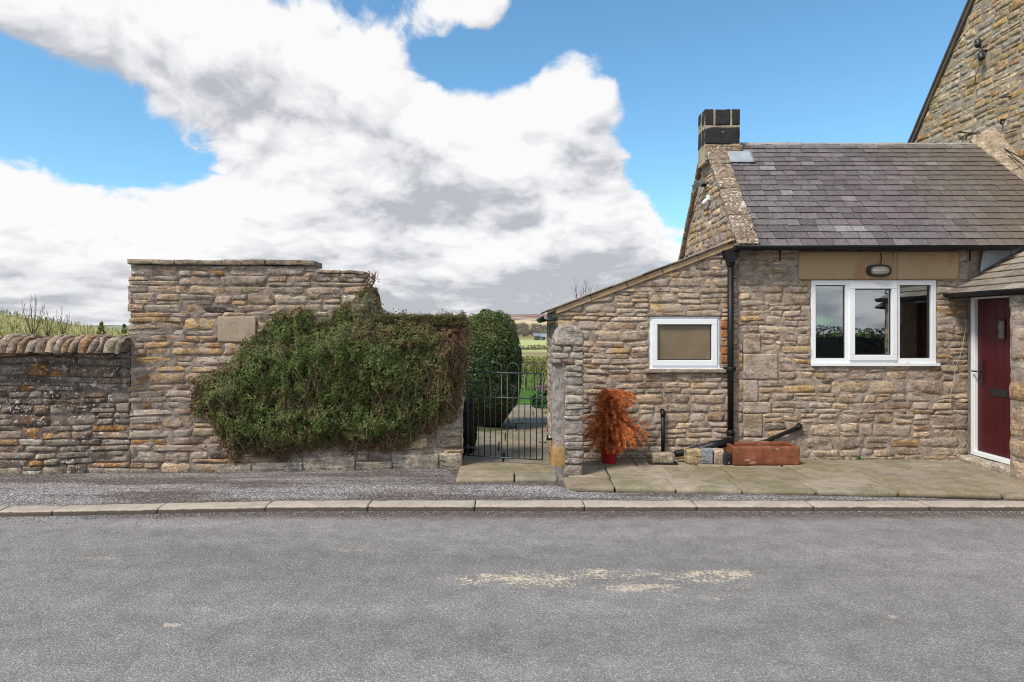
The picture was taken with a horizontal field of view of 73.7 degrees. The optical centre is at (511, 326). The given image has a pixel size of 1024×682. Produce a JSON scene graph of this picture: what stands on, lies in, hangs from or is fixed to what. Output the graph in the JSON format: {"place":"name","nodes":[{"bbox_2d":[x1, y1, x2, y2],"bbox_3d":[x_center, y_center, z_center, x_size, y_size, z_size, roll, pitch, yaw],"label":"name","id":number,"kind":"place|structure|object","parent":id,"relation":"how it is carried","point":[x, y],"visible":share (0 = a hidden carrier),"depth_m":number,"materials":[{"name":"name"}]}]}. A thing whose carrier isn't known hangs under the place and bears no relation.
{"place":"outdoors","nodes":[
{"label":"outdoors","id":0,"kind":"place"},
{"bbox_2d":[0,314,546,504],"bbox_3d":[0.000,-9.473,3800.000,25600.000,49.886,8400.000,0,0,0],"label":"ground","id":1,"kind":"structure","parent":0,"point":[526,341],"depth_m":163.45,"materials":[{"name":"green plant"}]},
{"bbox_2d":[21,293,45,333],"bbox_3d":[-16.825,0.250,24.037,0.868,2.800,0.179,0,0,-7],"label":"sapling","id":2,"kind":"object","parent":1,"relation":"on","point":[32,331],"visible":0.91,"depth_m":24.00,"materials":[{"name":"brown plant"}]},
{"bbox_2d":[38,311,58,335],"bbox_3d":[-17.631,0.552,25.987,0.878,2.296,0.131,0,0,0],"label":"sapling","id":3,"kind":"object","parent":1,"relation":"on","point":[47,334],"visible":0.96,"depth_m":26.00,"materials":[{"name":"brown plant"}]},
{"bbox_2d":[56,306,68,333],"bbox_3d":[-17.766,0.472,27.012,0.521,2.505,0.110,0,0,-9],"label":"sapling","id":4,"kind":"object","parent":1,"relation":"on","point":[62,332],"visible":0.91,"depth_m":27.00,"materials":[{"name":"brown plant"}]},
{"bbox_2d":[0,333,130,474],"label":"boundary wall","id":5,"kind":"structure","parent":1,"relation":"on","point":[65,406],"depth_m":7.00,"materials":[{"name":"stone"}]},
{"bbox_2d":[0,308,130,337],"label":"plantation","id":6,"kind":"object","parent":1,"relation":"on","point":[38,331],"visible":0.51,"depth_m":143.81,"materials":[{"name":"green plant"}]},
{"bbox_2d":[96,321,106,334],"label":"fir tree","id":7,"kind":"object","parent":1,"relation":"on","point":[100,330],"visible":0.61,"depth_m":69.86,"materials":[{"name":"green plant"}]},
{"bbox_2d":[120,323,128,335],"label":"fir tree","id":8,"kind":"object","parent":1,"relation":"on","point":[124,330],"visible":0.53,"depth_m":65.86,"materials":[{"name":"green plant"}]},
{"bbox_2d":[127,259,382,471],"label":"outbuilding","id":9,"kind":"structure","parent":1,"relation":"on","point":[189,318],"depth_m":7.11,"materials":[{"name":"stone"}]},
{"bbox_2d":[218,325,464,472],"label":"garden wall","id":10,"kind":"structure","parent":1,"relation":"on","point":[448,451],"depth_m":7.26,"materials":[{"name":"stone"}]},
{"bbox_2d":[186,271,475,466],"bbox_3d":[-1.900,0.431,7.185,3.065,2.194,0.880,0,0,-4],"label":"climbing shrub","id":11,"kind":"object","parent":10,"relation":"on","point":[297,379],"visible":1,"depth_m":7.09,"materials":[{"name":"green plant"}]},
{"bbox_2d":[463,362,546,459],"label":"garden gate","id":12,"kind":"structure","parent":10,"relation":"attached to","point":[467,446],"depth_m":7.48,"materials":[{"name":"black metal"}]},
{"bbox_2d":[0,500,1023,516],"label":"kerb","id":13,"kind":"structure","parent":1,"relation":"on","point":[463,505],"depth_m":5.90,"materials":[{"name":"concrete"}]},
{"bbox_2d":[511,322,546,336],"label":"bare wood","id":14,"kind":"object","parent":1,"relation":"on","point":[528,332],"visible":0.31,"depth_m":431.35,"materials":[{"name":"brown plant"}]},
{"bbox_2d":[521,344,546,349],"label":"field scrub","id":15,"kind":"object","parent":1,"relation":"on","point":[534,347],"visible":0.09,"depth_m":119.42,"materials":[{"name":"green plant"}]},
{"bbox_2d":[521,356,546,389],"bbox_3d":[0.749,1.125,16.300,7.542,0.858,0.690,0,0,0],"label":"hedge","id":16,"kind":"object","parent":1,"relation":"on","point":[538,366],"visible":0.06,"depth_m":16.20,"materials":[{"name":"green plant"}]},
{"bbox_2d":[533,333,539,339],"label":"stone barn","id":17,"kind":"structure","parent":1,"relation":"on","point":[536,336],"depth_m":362.63,"materials":[{"name":"stone"}]},
{"bbox_2d":[540,334,546,339],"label":"long barn","id":18,"kind":"structure","parent":1,"relation":"on","point":[543,336],"depth_m":366.22,"materials":[{"name":"paint"}]},
{"bbox_2d":[550,324,584,478],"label":"gate pillar","id":19,"kind":"structure","parent":1,"relation":"on","point":[567,408],"depth_m":6.87,"materials":[{"name":"stone"}]},
{"bbox_2d":[572,277,599,297],"bbox_3d":[1.291,0.343,12.011,0.528,2.418,0.187,0,0,0],"label":"bare shrub","id":20,"kind":"object","parent":1,"relation":"on","point":[582,288],"visible":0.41,"depth_m":12.00,"materials":[{"name":"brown plant"}]},
{"bbox_2d":[536,109,1023,459],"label":"cottage","id":21,"kind":"structure","parent":1,"relation":"on","point":[740,306],"depth_m":7.74,"materials":[{"name":"stone"}]},
{"bbox_2d":[660,408,664,451],"bbox_3d":[1.698,1.200,7.704,0.054,0.541,0.098,0,0,0],"label":"waste pipe","id":22,"kind":"object","parent":21,"relation":"attached to","point":[662,411],"visible":0.9,"depth_m":7.67,"materials":[{"name":"black paint"}]},
{"bbox_2d":[649,316,722,368],"bbox_3d":[1.970,0.199,7.756,0.830,0.616,0.100,0,0,0],"label":"window","id":23,"kind":"structure","parent":21,"relation":"in","point":[675,342],"depth_m":7.75,"materials":[{"name":"white plastic"}]},
{"bbox_2d":[692,178,705,189],"bbox_3d":[2.480,-1.879,9.018,0.178,0.143,0.169,0,0,-30],"label":"floodlight","id":24,"kind":"object","parent":21,"relation":"attached to","point":[698,183],"visible":0.96,"depth_m":8.96,"materials":[{"name":"grey metal"}]},
{"bbox_2d":[674,437,733,456],"bbox_3d":[2.128,1.344,7.580,0.657,0.213,0.104,0,0,-4],"label":"gully pipe","id":25,"kind":"object","parent":21,"relation":"attached to","point":[721,443],"visible":0.77,"depth_m":7.55,"materials":[{"name":"black paint"}]},
{"bbox_2d":[702,195,710,204],"bbox_3d":[2.507,-1.627,8.815,0.117,0.132,0.060,0,0,0],"label":"motion sensor","id":26,"kind":"object","parent":21,"relation":"attached to","point":[705,200],"visible":1,"depth_m":8.79,"materials":[{"name":"white plastic"}]},
{"bbox_2d":[762,423,802,440],"bbox_3d":[2.926,1.263,7.709,0.709,0.341,0.093,0,0,0],"label":"overflow pipe","id":27,"kind":"object","parent":21,"relation":"attached to","point":[798,426],"visible":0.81,"depth_m":7.68,"materials":[{"name":"black paint"}]},
{"bbox_2d":[816,309,823,333],"bbox_3d":[4.440,-0.070,10.134,0.360,0.380,0.028,0,0,0],"label":"rear window frame","id":28,"kind":"structure","parent":21,"relation":"in","point":[822,310],"depth_m":10.12,"materials":[{"name":"white plastic"}]},
{"bbox_2d":[816,340,841,356],"bbox_3d":[4.450,0.850,9.926,0.500,1.300,0.428,0,0,0],"label":"kitchen cupboard","id":29,"kind":"object","parent":21,"relation":"in","point":[828,348],"visible":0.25,"depth_m":9.71,"materials":[{"name":"paint"}]},
{"bbox_2d":[811,280,940,365],"bbox_3d":[4.113,-0.033,7.751,1.449,0.972,0.100,0,0,0],"label":"window","id":30,"kind":"structure","parent":21,"relation":"in","point":[849,358],"depth_m":7.74,"materials":[{"name":"white plastic"}]},
{"bbox_2d":[866,264,891,276],"bbox_3d":[4.133,-0.626,7.668,0.264,0.136,0.085,0,0,0],"label":"bulkhead light","id":31,"kind":"object","parent":21,"relation":"attached to","point":[878,270],"visible":1,"depth_m":7.66,"materials":[{"name":"plastic"}]},
{"bbox_2d":[900,348,920,356],"bbox_3d":[5.010,0.890,8.575,0.160,1.220,0.650,0,0,0],"label":"yellow cupboard","id":32,"kind":"object","parent":21,"relation":"in","point":[910,352],"visible":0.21,"depth_m":8.47,"materials":[{"name":"paint"}]},
{"bbox_2d":[950,320,967,451],"bbox_3d":[5.029,0.666,7.681,0.182,1.477,0.091,0,0,-22],"label":"loose cable","id":33,"kind":"object","parent":21,"relation":"attached to","point":[952,385],"visible":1,"depth_m":7.69,"materials":[{"name":"black rubber"}]},
{"bbox_2d":[965,132,1023,159],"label":"cable","id":34,"kind":"object","parent":21,"relation":"attached to","point":[1004,148],"visible":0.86,"depth_m":8.62,"materials":[{"name":"black rubber"}]},
{"bbox_2d":[907,0,1023,160],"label":"farmhouse","id":35,"kind":"object","parent":1,"relation":"on","point":[956,100],"visible":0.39,"depth_m":9.18,"materials":[{"name":"stone"}]},
{"bbox_2d":[974,38,986,60],"bbox_3d":[6.241,-3.666,9.058,0.158,0.318,0.155,0,0,0],"label":"twin spotlight","id":36,"kind":"object","parent":35,"relation":"attached to","point":[981,54],"visible":1,"depth_m":9.05,"materials":[{"name":"plastic"}]},
{"bbox_2d":[0,0,966,324],"label":"sky","id":37,"kind":"structure","parent":0,"point":[473,156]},
{"bbox_2d":[0,468,1008,506],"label":"pavement","id":38,"kind":"structure","parent":0,"point":[156,487],"depth_m":6.34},
{"bbox_2d":[0,458,956,475],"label":"leaf litter","id":39,"kind":"object","parent":38,"relation":"on","point":[428,466],"visible":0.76,"depth_m":7.17,"materials":[{"name":"brown plant"}]},
{"bbox_2d":[943,246,1023,481],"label":"porch","id":40,"kind":"object","parent":38,"relation":"on","point":[995,379],"visible":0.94,"depth_m":7.30,"materials":[{"name":"stone"}]},
{"bbox_2d":[971,298,1010,457],"bbox_3d":[5.158,0.542,7.184,0.093,1.676,0.833,0,0,0],"label":"door","id":41,"kind":"structure","parent":40,"relation":"in","point":[994,335],"depth_m":7.33,"materials":[{"name":"red paint"}]},
{"bbox_2d":[456,405,556,482],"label":"garden path","id":42,"kind":"structure","parent":0,"point":[484,469],"depth_m":7.90,"materials":[{"name":"stone"}]},
{"bbox_2d":[463,395,476,454],"bbox_3d":[-0.520,1.223,8.160,0.226,0.790,0.631,0,0,0],"label":"ivy clump","id":43,"kind":"object","parent":42,"relation":"on","point":[470,423],"visible":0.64,"depth_m":7.96,"materials":[{"name":"green plant"}]},
{"bbox_2d":[477,423,516,431],"bbox_3d":[-0.381,1.500,10.120,0.920,0.060,0.920,0,0,0],"label":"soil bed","id":44,"kind":"object","parent":42,"relation":"on","point":[504,427],"visible":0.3,"depth_m":9.92,"materials":[{"name":"brown soil"}]},
{"bbox_2d":[463,309,522,426],"bbox_3d":[-0.328,0.641,10.107,0.979,1.799,0.998,0,0,0],"label":"holly bush","id":45,"kind":"object","parent":44,"relation":"on","point":[494,338],"visible":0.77,"depth_m":9.77,"materials":[{"name":"green plant"}]},
{"bbox_2d":[531,380,546,408],"bbox_3d":[0.669,1.310,12.592,0.674,0.616,0.532,0,0,0],"label":"hellebore clump","id":46,"kind":"object","parent":42,"relation":"on","point":[539,395],"visible":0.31,"depth_m":12.47,"materials":[{"name":"green plant"}]},
{"bbox_2d":[0,511,1023,681],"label":"road","id":47,"kind":"structure","parent":0,"point":[770,596],"depth_m":4.03,"materials":[{"name":"grey asphalt"}]},
{"bbox_2d":[1,473,1022,532],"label":"grit","id":48,"kind":"object","parent":47,"relation":"on","point":[475,512],"visible":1,"depth_m":5.85,"materials":[{"name":"grey gravel"}]},
{"bbox_2d":[517,389,537,404],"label":"lawn","id":49,"kind":"structure","parent":0,"point":[522,403],"depth_m":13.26,"materials":[{"name":"green plant"}]},
{"bbox_2d":[563,458,1023,500],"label":"paving","id":50,"kind":"structure","parent":0,"point":[933,478],"depth_m":6.69,"materials":[{"name":"stone"}]},
{"bbox_2d":[582,387,651,463],"bbox_3d":[1.125,1.084,7.393,0.790,0.830,0.613,0,0,0],"label":"dead potted conifer","id":51,"kind":"object","parent":50,"relation":"on","point":[610,421],"visible":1,"depth_m":7.38,"materials":[{"name":"orange plant"}]},
{"bbox_2d":[647,461,677,464],"bbox_3d":[1.641,1.496,7.470,0.310,0.017,0.170,0,0,0],"label":"drain grate","id":52,"kind":"object","parent":50,"relation":"on","point":[674,463],"visible":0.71,"depth_m":7.39,"materials":[{"name":"black metal"}]},
{"bbox_2d":[651,452,673,462],"bbox_3d":[1.654,1.443,7.501,0.229,0.117,0.126,0,0,0],"label":"gully stone","id":53,"kind":"object","parent":52,"relation":"on","point":[662,457],"visible":1,"depth_m":7.44,"materials":[{"name":"beige stone"}]},
{"bbox_2d":[684,448,700,463],"bbox_3d":[1.986,1.426,7.487,0.179,0.154,0.141,0,0,0],"label":"loose stone","id":54,"kind":"object","parent":50,"relation":"on","point":[692,455],"visible":1,"depth_m":7.42,"materials":[{"name":"beige stone"}]},
{"bbox_2d":[700,447,712,463],"bbox_3d":[2.131,1.421,7.500,0.126,0.163,0.203,0,0,9],"label":"engineering brick","id":55,"kind":"object","parent":50,"relation":"on","point":[706,455],"visible":0.88,"depth_m":7.40,"materials":[{"name":"stone"}]},
{"bbox_2d":[712,448,723,463],"bbox_3d":[2.242,1.425,7.471,0.112,0.162,0.167,0,0,-4],"label":"loose stone","id":56,"kind":"object","parent":50,"relation":"on","point":[717,455],"visible":0.86,"depth_m":7.39,"materials":[{"name":"beige stone"}]},
{"bbox_2d":[723,451,731,464],"bbox_3d":[2.321,1.437,7.420,0.094,0.136,0.127,0,0,-16],"label":"coal dark stone","id":57,"kind":"object","parent":50,"relation":"on","point":[727,458],"visible":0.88,"depth_m":7.37,"materials":[{"name":"black stone"}]},
{"bbox_2d":[723,441,799,465],"bbox_3d":[2.735,1.399,7.512,0.721,0.211,0.370,0,0,0],"label":"glazed trough","id":58,"kind":"object","parent":50,"relation":"on","point":[763,453],"visible":0.88,"depth_m":7.33,"materials":[{"name":"ceramic"}]}
]}

